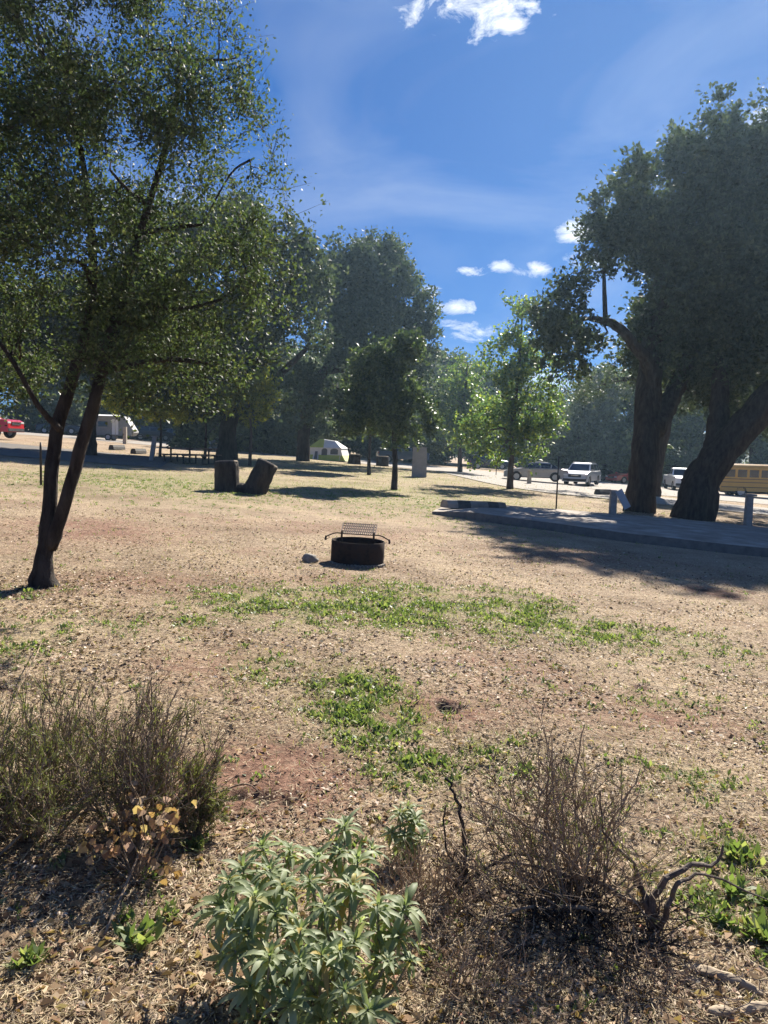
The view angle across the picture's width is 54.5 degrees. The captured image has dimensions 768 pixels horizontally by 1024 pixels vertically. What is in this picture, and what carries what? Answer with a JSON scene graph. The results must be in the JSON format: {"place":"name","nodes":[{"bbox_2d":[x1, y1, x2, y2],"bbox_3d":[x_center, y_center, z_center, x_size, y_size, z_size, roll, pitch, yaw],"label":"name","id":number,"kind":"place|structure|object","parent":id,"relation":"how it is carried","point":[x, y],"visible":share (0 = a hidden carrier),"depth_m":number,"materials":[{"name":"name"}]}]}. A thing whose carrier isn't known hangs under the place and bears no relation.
{"place":"outdoors","nodes":[
{"label":"outdoors","id":0,"kind":"place"},
{"bbox_2d":[0,442,174,467],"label":"parking bay","id":1,"kind":"object","parent":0,"point":[20,450],"visible":0.69,"depth_m":35.06,"materials":[{"name":"asphalt"}]},
{"bbox_2d":[0,429,767,1023],"bbox_3d":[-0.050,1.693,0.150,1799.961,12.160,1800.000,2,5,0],"label":"ground","id":2,"kind":"structure","parent":0,"point":[428,529],"depth_m":6.17,"materials":[{"name":"soil"}]},
{"bbox_2d":[0,417,23,437],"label":"pickup truck","id":3,"kind":"object","parent":2,"relation":"on","point":[12,428],"visible":0.98,"depth_m":49.41,"materials":[{"name":"red paint"}]},
{"bbox_2d":[0,811,51,855],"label":"fallen stick","id":4,"kind":"object","parent":2,"relation":"on","point":[11,843],"visible":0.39,"depth_m":2.83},
{"bbox_2d":[2,937,52,969],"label":"weed plant","id":5,"kind":"object","parent":2,"relation":"on","point":[30,953],"visible":0.96,"depth_m":2.27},
{"bbox_2d":[0,706,70,834],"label":"wispy shrub","id":6,"kind":"object","parent":2,"relation":"on","point":[26,789],"visible":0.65,"depth_m":2.85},
{"bbox_2d":[0,280,80,404],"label":"tree","id":7,"kind":"object","parent":2,"relation":"on","point":[35,385],"visible":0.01,"depth_m":91.45,"materials":[{"name":"green plant"}]},
{"bbox_2d":[39,442,41,484],"bbox_3d":[-8.445,-1.139,18.331,0.055,1.150,0.055,0,5,-22],"label":"lantern pole","id":8,"kind":"object","parent":2,"relation":"on","point":[40,451],"visible":0.79,"depth_m":18.30,"materials":[{"name":"metal"}]},
{"bbox_2d":[0,390,85,431],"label":"shrub","id":9,"kind":"object","parent":2,"relation":"on","point":[76,407],"visible":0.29,"depth_m":83.68,"materials":[{"name":"green plant"}]},
{"bbox_2d":[35,418,79,434],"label":"parked car","id":10,"kind":"object","parent":2,"relation":"on","point":[71,429],"visible":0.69,"depth_m":83.03,"materials":[{"name":"black paint"}]},
{"bbox_2d":[0,657,141,853],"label":"wispy shrub","id":11,"kind":"object","parent":2,"relation":"on","point":[46,759],"visible":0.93,"depth_m":2.93,"materials":[{"name":"plant"}]},
{"bbox_2d":[40,360,115,401],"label":"tree","id":12,"kind":"object","parent":2,"relation":"on","point":[64,378],"visible":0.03,"depth_m":91.10,"materials":[{"name":"green plant"}]},
{"bbox_2d":[21,382,166,440],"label":"shrub","id":13,"kind":"object","parent":2,"relation":"on","point":[76,418],"visible":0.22,"depth_m":84.35,"materials":[{"name":"green plant"}]},
{"bbox_2d":[10,663,179,806],"bbox_3d":[-1.356,0.994,3.367,0.775,0.631,0.718,-2,7,-39],"label":"wispy shrub","id":14,"kind":"object","parent":2,"relation":"on","point":[80,727],"visible":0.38,"depth_m":3.37,"materials":[{"name":"plant"}]},
{"bbox_2d":[0,254,232,454],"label":"oak tree","id":15,"kind":"object","parent":2,"relation":"on","point":[91,448],"visible":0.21,"depth_m":35.32,"materials":[{"name":"green plant"}]},
{"bbox_2d":[103,824,148,934],"bbox_3d":[-0.937,1.304,2.835,0.037,0.068,0.841,1,5,-6],"label":"fallen stick","id":16,"kind":"object","parent":2,"relation":"on","point":[117,904],"visible":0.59,"depth_m":2.58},
{"bbox_2d":[76,780,196,887],"bbox_3d":[-0.918,1.289,2.755,0.398,0.514,0.296,4,6,24],"label":"dry leaved plant","id":17,"kind":"object","parent":2,"relation":"on","point":[126,837],"visible":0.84,"depth_m":2.72,"materials":[{"name":"orange plant"}]},
{"bbox_2d":[130,448,146,453],"bbox_3d":[-14.579,-3.616,44.258,0.358,0.300,1.326,3,5,10],"label":"wheel stop","id":18,"kind":"object","parent":2,"relation":"on","point":[138,451],"visible":1,"depth_m":43.91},
{"bbox_2d":[111,910,166,951],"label":"weed plant","id":19,"kind":"object","parent":2,"relation":"on","point":[120,929],"visible":1,"depth_m":2.44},
{"bbox_2d":[54,663,237,858],"bbox_3d":[-0.960,0.989,3.065,0.710,0.771,0.756,2,5,0],"label":"wispy shrub","id":20,"kind":"object","parent":2,"relation":"on","point":[165,760],"visible":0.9,"depth_m":3.01,"materials":[{"name":"plant"}]},
{"bbox_2d":[131,425,172,440],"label":"parked car","id":21,"kind":"object","parent":2,"relation":"on","point":[150,430],"visible":0.71,"depth_m":87.01,"materials":[{"name":"black paint"}]},
{"bbox_2d":[141,866,164,886],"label":"weed plant","id":22,"kind":"object","parent":2,"relation":"on","point":[155,874],"visible":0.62,"depth_m":2.77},
{"bbox_2d":[149,436,157,460],"bbox_3d":[-11.258,-3.052,36.340,0.408,1.332,0.260,2,5,0],"label":"post","id":23,"kind":"object","parent":2,"relation":"on","point":[153,448],"visible":0.8,"depth_m":36.25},
{"bbox_2d":[101,382,207,456],"bbox_3d":[-13.126,-5.364,42.088,6.331,4.489,3.769,2,5,0],"label":"young tree","id":24,"kind":"object","parent":2,"relation":"on","point":[162,412],"visible":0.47,"depth_m":41.67,"materials":[{"name":"green plant"}]},
{"bbox_2d":[0,0,329,588],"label":"oak tree","id":25,"kind":"object","parent":2,"relation":"on","point":[40,111],"visible":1,"depth_m":7.36,"materials":[{"name":"green plant"}]},
{"bbox_2d":[155,896,189,922],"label":"weed plant","id":26,"kind":"object","parent":2,"relation":"on","point":[167,909],"visible":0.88,"depth_m":2.58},
{"bbox_2d":[156,447,221,464],"bbox_3d":[-9.603,-2.772,36.828,2.600,0.792,1.870,3,5,9],"label":"picnic table","id":27,"kind":"object","parent":2,"relation":"on","point":[208,455],"visible":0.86,"depth_m":36.60,"materials":[{"name":"brown wood"}]},
{"bbox_2d":[178,832,209,852],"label":"weed plant","id":28,"kind":"object","parent":2,"relation":"on","point":[201,842],"visible":0.91,"depth_m":3.03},
{"bbox_2d":[158,747,237,847],"bbox_3d":[-0.795,1.199,3.125,0.351,0.426,0.287,2,5,0],"label":"wispy shrub","id":29,"kind":"object","parent":2,"relation":"on","point":[198,825],"visible":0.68,"depth_m":3.11,"materials":[{"name":"plant"}]},
{"bbox_2d":[168,389,240,458],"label":"young tree","id":30,"kind":"object","parent":2,"relation":"on","point":[177,423],"visible":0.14,"depth_m":43.49,"materials":[{"name":"green plant"}]},
{"bbox_2d":[72,180,348,460],"bbox_3d":[-10.051,-10.303,41.590,15.829,16.798,11.945,2,5,0],"label":"oak tree","id":31,"kind":"object","parent":2,"relation":"on","point":[227,443],"visible":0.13,"depth_m":41.80,"materials":[{"name":"green plant"}]},
{"bbox_2d":[166,406,299,453],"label":"shrub","id":32,"kind":"object","parent":2,"relation":"on","point":[194,434],"visible":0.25,"depth_m":66.90,"materials":[{"name":"green plant"}]},
{"bbox_2d":[213,364,282,465],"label":"young tree","id":33,"kind":"object","parent":2,"relation":"on","point":[264,385],"visible":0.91,"depth_m":39.66,"materials":[{"name":"green plant"}]},
{"bbox_2d":[212,406,355,455],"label":"shrub","id":34,"kind":"object","parent":2,"relation":"on","point":[325,432],"visible":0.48,"depth_m":71.83,"materials":[{"name":"green plant"}]},
{"bbox_2d":[261,338,311,367],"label":"tree","id":35,"kind":"object","parent":2,"relation":"on","point":[296,350],"visible":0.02,"depth_m":87.82,"materials":[{"name":"green plant"}]},
{"bbox_2d":[255,351,338,453],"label":"tree","id":36,"kind":"object","parent":2,"relation":"on","point":[272,429],"visible":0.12,"depth_m":72.24,"materials":[{"name":"green plant"}]},
{"bbox_2d":[188,807,427,1023],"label":"sage plant","id":37,"kind":"object","parent":2,"relation":"on","point":[275,965],"visible":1,"depth_m":2.17,"materials":[{"name":"green plant"}]},
{"bbox_2d":[301,553,318,562],"bbox_3d":[-1.029,0.649,10.336,0.245,0.150,0.186,2,5,0],"label":"rock","id":38,"kind":"object","parent":2,"relation":"on","point":[309,558],"visible":0.87,"depth_m":10.27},
{"bbox_2d":[310,439,348,460],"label":"tent","id":39,"kind":"object","parent":2,"relation":"on","point":[326,450],"visible":0.78,"depth_m":65.08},
{"bbox_2d":[348,454,360,464],"bbox_3d":[-2.480,-4.345,61.847,1.152,0.919,1.103,2,5,0],"label":"tree stump","id":40,"kind":"object","parent":2,"relation":"on","point":[353,458],"visible":0.91,"depth_m":61.41,"materials":[{"name":"wood"}]},
{"bbox_2d":[325,354,387,474],"bbox_3d":[-1.093,-5.586,42.414,4.252,7.154,3.453,0,5,-18],"label":"young oak","id":41,"kind":"object","parent":2,"relation":"on","point":[335,415],"visible":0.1,"depth_m":42.24,"materials":[{"name":"green plant"}]},
{"bbox_2d":[324,522,389,567],"bbox_3d":[-0.371,0.481,10.595,0.928,0.594,0.812,4,5,2],"label":"fire ring","id":42,"kind":"object","parent":2,"relation":"on","point":[361,552],"visible":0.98,"depth_m":10.38,"materials":[{"name":"metal"}]},
{"bbox_2d":[270,225,452,461],"bbox_3d":[-1.699,-12.546,57.667,11.281,19.250,14.231,6,7,41],"label":"oak tree","id":43,"kind":"object","parent":2,"relation":"on","point":[371,300],"visible":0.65,"depth_m":55.51,"materials":[{"name":"green plant"}]},
{"bbox_2d":[330,410,411,461],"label":"shrub","id":44,"kind":"object","parent":2,"relation":"on","point":[360,447],"visible":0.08,"depth_m":93.36,"materials":[{"name":"green plant"}]},
{"bbox_2d":[376,456,388,466],"bbox_3d":[-0.140,-4.306,63.721,1.174,0.942,1.214,2,5,0],"label":"tree stump","id":45,"kind":"object","parent":2,"relation":"on","point":[382,460],"visible":0.89,"depth_m":63.28,"materials":[{"name":"wood"}]},
{"bbox_2d":[0,507,767,1023],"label":"straw","id":46,"kind":"object","parent":2,"relation":"on","point":[236,1013],"visible":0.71,"depth_m":3.17,"materials":[{"name":"plant"}]},
{"bbox_2d":[0,483,767,1023],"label":"leaf litter","id":47,"kind":"object","parent":2,"relation":"on","point":[188,999],"visible":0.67,"depth_m":3.75,"materials":[{"name":"plant"}]},
{"bbox_2d":[0,469,767,1023],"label":"weeds","id":48,"kind":"object","parent":2,"relation":"on","point":[366,705],"visible":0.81,"depth_m":5.42,"materials":[{"name":"plant"}]},
{"bbox_2d":[0,645,767,1023],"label":"fallen leaves","id":49,"kind":"object","parent":2,"relation":"on","point":[96,959],"visible":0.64,"depth_m":2.47,"materials":[{"name":"brown plant"}]},
{"bbox_2d":[333,323,445,489],"bbox_3d":[0.178,-4.033,28.858,4.085,6.553,3.704,4,6,27],"label":"young oak","id":50,"kind":"object","parent":2,"relation":"on","point":[377,387],"visible":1,"depth_m":28.41,"materials":[{"name":"green plant"}]},
{"bbox_2d":[376,445,429,461],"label":"pickup truck","id":51,"kind":"object","parent":2,"relation":"on","point":[408,455],"visible":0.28,"depth_m":79.08,"materials":[{"name":"paint"}]},
{"bbox_2d":[378,800,432,871],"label":"sage plant","id":52,"kind":"object","parent":2,"relation":"on","point":[409,815],"visible":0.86,"depth_m":3.06,"materials":[{"name":"green plant"}]},
{"bbox_2d":[356,354,469,457],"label":"tree","id":53,"kind":"object","parent":2,"relation":"on","point":[435,372],"visible":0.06,"depth_m":90.77,"materials":[{"name":"green plant"}]},
{"bbox_2d":[412,447,426,476],"bbox_3d":[2.165,-3.043,45.436,0.916,1.817,0.380,2,5,3],"label":"utility cabinet","id":54,"kind":"object","parent":2,"relation":"on","point":[419,463],"visible":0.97,"depth_m":45.26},
{"bbox_2d":[366,829,495,938],"bbox_3d":[0.170,1.363,2.768,0.504,0.290,0.504,2,5,0],"label":"dry grass clump","id":55,"kind":"object","parent":2,"relation":"on","point":[423,877],"visible":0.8,"depth_m":2.78,"materials":[{"name":"plant"}]},
{"bbox_2d":[405,435,457,464],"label":"shrub","id":56,"kind":"object","parent":2,"relation":"on","point":[441,459],"visible":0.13,"depth_m":88.74,"materials":[{"name":"green plant"}]},
{"bbox_2d":[405,374,460,458],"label":"tree","id":57,"kind":"object","parent":2,"relation":"on","point":[437,445],"visible":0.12,"depth_m":80.14,"materials":[{"name":"green plant"}]},
{"bbox_2d":[429,351,506,471],"bbox_3d":[6.766,-8.743,65.100,8.782,10.686,6.010,2,5,0],"label":"sycamore tree","id":58,"kind":"object","parent":2,"relation":"on","point":[462,396],"visible":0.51,"depth_m":64.67,"materials":[{"name":"green plant"}]},
{"bbox_2d":[433,346,508,451],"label":"tree","id":59,"kind":"object","parent":2,"relation":"on","point":[453,361],"visible":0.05,"depth_m":94.66,"materials":[{"name":"green plant"}]},
{"bbox_2d":[359,891,586,1023],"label":"dry grass clump","id":60,"kind":"object","parent":2,"relation":"on","point":[466,952],"visible":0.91,"depth_m":2.37,"materials":[{"name":"plant"}]},
{"bbox_2d":[428,777,539,890],"bbox_3d":[0.389,1.272,2.955,0.276,0.455,0.438,7,7,44],"label":"charred stem","id":61,"kind":"object","parent":2,"relation":"on","point":[461,821],"visible":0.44,"depth_m":2.92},
{"bbox_2d":[467,454,507,469],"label":"parked car","id":62,"kind":"object","parent":2,"relation":"on","point":[483,459],"visible":0.66,"depth_m":85.22,"materials":[{"name":"paint"}]},
{"bbox_2d":[473,361,515,427],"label":"tree","id":63,"kind":"object","parent":2,"relation":"on","point":[489,384],"visible":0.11,"depth_m":108.71,"materials":[{"name":"green plant"}]},
{"bbox_2d":[456,430,534,468],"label":"shrub","id":64,"kind":"object","parent":2,"relation":"on","point":[464,454],"visible":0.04,"depth_m":103.52,"materials":[{"name":"green plant"}]},
{"bbox_2d":[449,289,573,488],"bbox_3d":[6.802,-6.469,39.210,6.175,10.736,4.808,3,5,17],"label":"sycamore tree","id":65,"kind":"object","parent":2,"relation":"on","point":[519,426],"visible":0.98,"depth_m":39.08,"materials":[{"name":"green plant"}]},
{"bbox_2d":[481,436,541,467],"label":"shrub","id":66,"kind":"object","parent":2,"relation":"on","point":[516,459],"visible":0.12,"depth_m":97.00,"materials":[{"name":"green plant"}]},
{"bbox_2d":[492,380,564,467],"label":"tree","id":67,"kind":"object","parent":2,"relation":"on","point":[526,385],"visible":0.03,"depth_m":105.21,"materials":[{"name":"green plant"}]},
{"bbox_2d":[532,387,578,429],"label":"tree","id":68,"kind":"object","parent":2,"relation":"on","point":[567,396],"visible":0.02,"depth_m":101.93,"materials":[{"name":"green plant"}]},
{"bbox_2d":[434,688,694,953],"bbox_3d":[0.630,1.127,2.867,0.890,0.888,0.931,2,5,0],"label":"dry shrub","id":69,"kind":"object","parent":2,"relation":"on","point":[531,847],"visible":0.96,"depth_m":2.81,"materials":[{"name":"plant"}]},
{"bbox_2d":[527,362,632,473],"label":"tree","id":70,"kind":"object","parent":2,"relation":"on","point":[602,448],"visible":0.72,"depth_m":78.70,"materials":[{"name":"green plant"}]},
{"bbox_2d":[447,840,717,1001],"bbox_3d":[0.704,1.444,2.739,0.936,0.268,0.937,2,5,0],"label":"dry grass clump","id":71,"kind":"object","parent":2,"relation":"on","point":[559,915],"visible":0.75,"depth_m":2.65,"materials":[{"name":"plant"}]},
{"bbox_2d":[432,505,767,556],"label":"parking pad","id":72,"kind":"object","parent":2,"relation":"on","point":[694,534],"visible":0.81,"depth_m":18.76,"materials":[{"name":"concrete"}]},
{"bbox_2d":[440,500,506,508],"bbox_3d":[2.591,-0.206,21.423,2.102,0.224,0.421,2,4,-30],"label":"wheel stop","id":73,"kind":"object","parent":72,"relation":"on","point":[460,504],"visible":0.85,"depth_m":21.13,"materials":[{"name":"concrete"}]},
{"bbox_2d":[597,464,621,480],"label":"parked car","id":74,"kind":"object","parent":2,"relation":"on","point":[604,470],"visible":0.21,"depth_m":77.07,"materials":[{"name":"paint"}]},
{"bbox_2d":[549,422,672,486],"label":"shrub","id":75,"kind":"object","parent":2,"relation":"on","point":[624,448],"visible":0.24,"depth_m":77.80,"materials":[{"name":"green plant"}]},
{"bbox_2d":[605,470,627,482],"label":"parked car","id":76,"kind":"object","parent":2,"relation":"on","point":[621,477],"visible":0.48,"depth_m":73.05,"materials":[{"name":"red paint"}]},
{"bbox_2d":[608,489,630,514],"bbox_3d":[7.236,-0.167,22.871,0.615,1.105,0.220,2,5,0],"label":"post","id":77,"kind":"object","parent":2,"relation":"on","point":[614,494],"visible":0.84,"depth_m":22.76,"materials":[{"name":"concrete"}]},
{"bbox_2d":[502,891,767,1023],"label":"dry grass clump","id":78,"kind":"object","parent":2,"relation":"on","point":[664,975],"visible":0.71,"depth_m":2.46,"materials":[{"name":"plant"}]},
{"bbox_2d":[592,363,680,456],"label":"tree","id":79,"kind":"object","parent":2,"relation":"on","point":[628,423],"visible":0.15,"depth_m":84.44,"materials":[{"name":"green plant"}]},
{"bbox_2d":[516,77,767,513],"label":"oak tree","id":80,"kind":"object","parent":2,"relation":"on","point":[716,202],"visible":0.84,"depth_m":28.00,"materials":[{"name":"green plant"}]},
{"bbox_2d":[542,790,767,943],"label":"gnarled branch","id":81,"kind":"object","parent":2,"relation":"on","point":[649,906],"visible":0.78,"depth_m":2.72,"materials":[{"name":"brown wood"}]},
{"bbox_2d":[554,289,765,496],"bbox_3d":[18.925,-7.998,46.701,16.740,15.964,7.918,2,5,0],"label":"oak tree","id":82,"kind":"object","parent":2,"relation":"on","point":[663,440],"visible":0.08,"depth_m":46.25,"materials":[{"name":"green plant"}]},
{"bbox_2d":[619,366,707,480],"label":"tree","id":83,"kind":"object","parent":2,"relation":"on","point":[691,433],"visible":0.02,"depth_m":88.63,"materials":[{"name":"green plant"}]},
{"bbox_2d":[661,446,697,482],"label":"shrub","id":84,"kind":"object","parent":2,"relation":"on","point":[688,458],"visible":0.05,"depth_m":83.92,"materials":[{"name":"green plant"}]},
{"bbox_2d":[679,963,726,980],"bbox_3d":[1.087,1.564,2.533,0.168,0.042,0.048,4,5,20],"label":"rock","id":85,"kind":"object","parent":2,"relation":"on","point":[710,970],"depth_m":2.52,"materials":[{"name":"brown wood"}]},
{"bbox_2d":[662,440,745,477],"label":"shrub","id":86,"kind":"object","parent":2,"relation":"on","point":[697,452],"visible":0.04,"depth_m":87.81,"materials":[{"name":"green plant"}]},
{"bbox_2d":[657,221,767,521],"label":"oak tree","id":87,"kind":"object","parent":2,"relation":"on","point":[728,441],"visible":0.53,"depth_m":27.02,"materials":[{"name":"green plant"}]},
{"bbox_2d":[673,406,760,452],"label":"tree","id":88,"kind":"object","parent":2,"relation":"on","point":[695,444],"visible":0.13,"depth_m":95.83,"materials":[{"name":"green plant"}]},
{"bbox_2d":[705,1004,737,1020],"bbox_3d":[1.060,1.573,2.344,0.120,0.036,0.051,1,5,-10],"label":"rock","id":89,"kind":"object","parent":2,"relation":"on","point":[713,1009],"depth_m":2.33,"materials":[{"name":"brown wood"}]},
{"bbox_2d":[699,907,745,929],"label":"weed plant","id":90,"kind":"object","parent":2,"relation":"on","point":[715,913],"visible":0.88,"depth_m":2.83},
{"bbox_2d":[714,869,757,899],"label":"weed plant","id":91,"kind":"object","parent":2,"relation":"on","point":[739,880],"visible":0.84,"depth_m":3.04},
{"bbox_2d":[717,837,760,861],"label":"weed plant","id":92,"kind":"object","parent":2,"relation":"on","point":[743,851],"visible":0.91,"depth_m":3.30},
{"bbox_2d":[721,971,765,995],"bbox_3d":[1.174,1.574,2.495,0.193,0.042,0.044,5,6,35],"label":"rock","id":93,"kind":"object","parent":2,"relation":"on","point":[748,986],"depth_m":2.47,"materials":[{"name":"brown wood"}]},
{"bbox_2d":[742,494,756,525],"bbox_3d":[11.218,0.084,22.944,0.320,1.271,0.320,2,5,0],"label":"post","id":94,"kind":"object","parent":2,"relation":"on","point":[748,510],"visible":0.8,"depth_m":22.85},
{"bbox_2d":[734,398,767,463],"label":"tree","id":95,"kind":"object","parent":2,"relation":"on","point":[753,443],"visible":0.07,"depth_m":94.24,"materials":[{"name":"green plant"}]},
{"bbox_2d":[735,910,767,945],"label":"weed plant","id":96,"kind":"object","parent":2,"relation":"on","point":[758,925],"visible":0.99,"depth_m":2.77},
{"bbox_2d":[739,1001,767,1016],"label":"rock","id":97,"kind":"object","parent":2,"relation":"on","point":[749,1007],"depth_m":2.36,"materials":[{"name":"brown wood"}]},
{"bbox_2d":[743,447,767,464],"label":"shrub","id":98,"kind":"object","parent":2,"relation":"on","point":[757,459],"visible":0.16,"depth_m":86.58,"materials":[{"name":"green plant"}]},
{"bbox_2d":[745,883,767,911],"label":"weed plant","id":99,"kind":"object","parent":2,"relation":"on","point":[760,889],"visible":0.89,"depth_m":2.99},
{"bbox_2d":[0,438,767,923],"bbox_3d":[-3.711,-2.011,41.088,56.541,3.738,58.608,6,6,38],"label":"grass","id":100,"kind":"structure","parent":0,"point":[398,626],"depth_m":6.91,"materials":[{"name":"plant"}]},
{"bbox_2d":[0,0,767,431],"label":"sky","id":101,"kind":"structure","parent":0,"point":[473,130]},
{"bbox_2d":[1,432,767,503],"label":"road","id":102,"kind":"structure","parent":0,"point":[760,499],"depth_m":65.91,"materials":[{"name":"asphalt"}]},
{"bbox_2d":[96,414,145,440],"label":"camping trailer","id":103,"kind":"object","parent":102,"relation":"on","point":[110,431],"visible":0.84,"depth_m":72.83,"materials":[{"name":"white metal"}]},
{"bbox_2d":[562,461,600,485],"bbox_3d":[15.026,-2.938,56.502,2.180,1.767,4.687,4,6,28],"label":"suv","id":104,"kind":"object","parent":102,"relation":"on","point":[586,473],"visible":0.98,"depth_m":55.40,"materials":[{"name":"silver paint"}]},
{"bbox_2d":[663,468,686,489],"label":"pickup truck","id":105,"kind":"object","parent":102,"relation":"on","point":[673,478],"visible":0.47,"depth_m":65.37,"materials":[{"name":"white paint"}]},
{"bbox_2d":[718,464,767,495],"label":"bus","id":106,"kind":"object","parent":102,"relation":"on","point":[739,479],"visible":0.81,"depth_m":61.17,"materials":[{"name":"paint"}]},
{"bbox_2d":[442,472,767,514],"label":"side road","id":107,"kind":"structure","parent":0,"point":[562,489],"depth_m":43.60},
{"bbox_2d":[504,462,567,481],"bbox_3d":[11.404,-3.067,56.068,4.707,1.450,2.140,3,5,10],"label":"sedan","id":108,"kind":"object","parent":107,"relation":"on","point":[545,470],"visible":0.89,"depth_m":55.20,"materials":[{"name":"beige paint"}]},
{"bbox_2d":[594,489,610,494],"bbox_3d":[12.075,-1.106,41.020,0.358,0.300,1.743,6,4,38],"label":"wheel stop","id":109,"kind":"object","parent":107,"relation":"on","point":[602,491],"visible":0.82,"depth_m":40.51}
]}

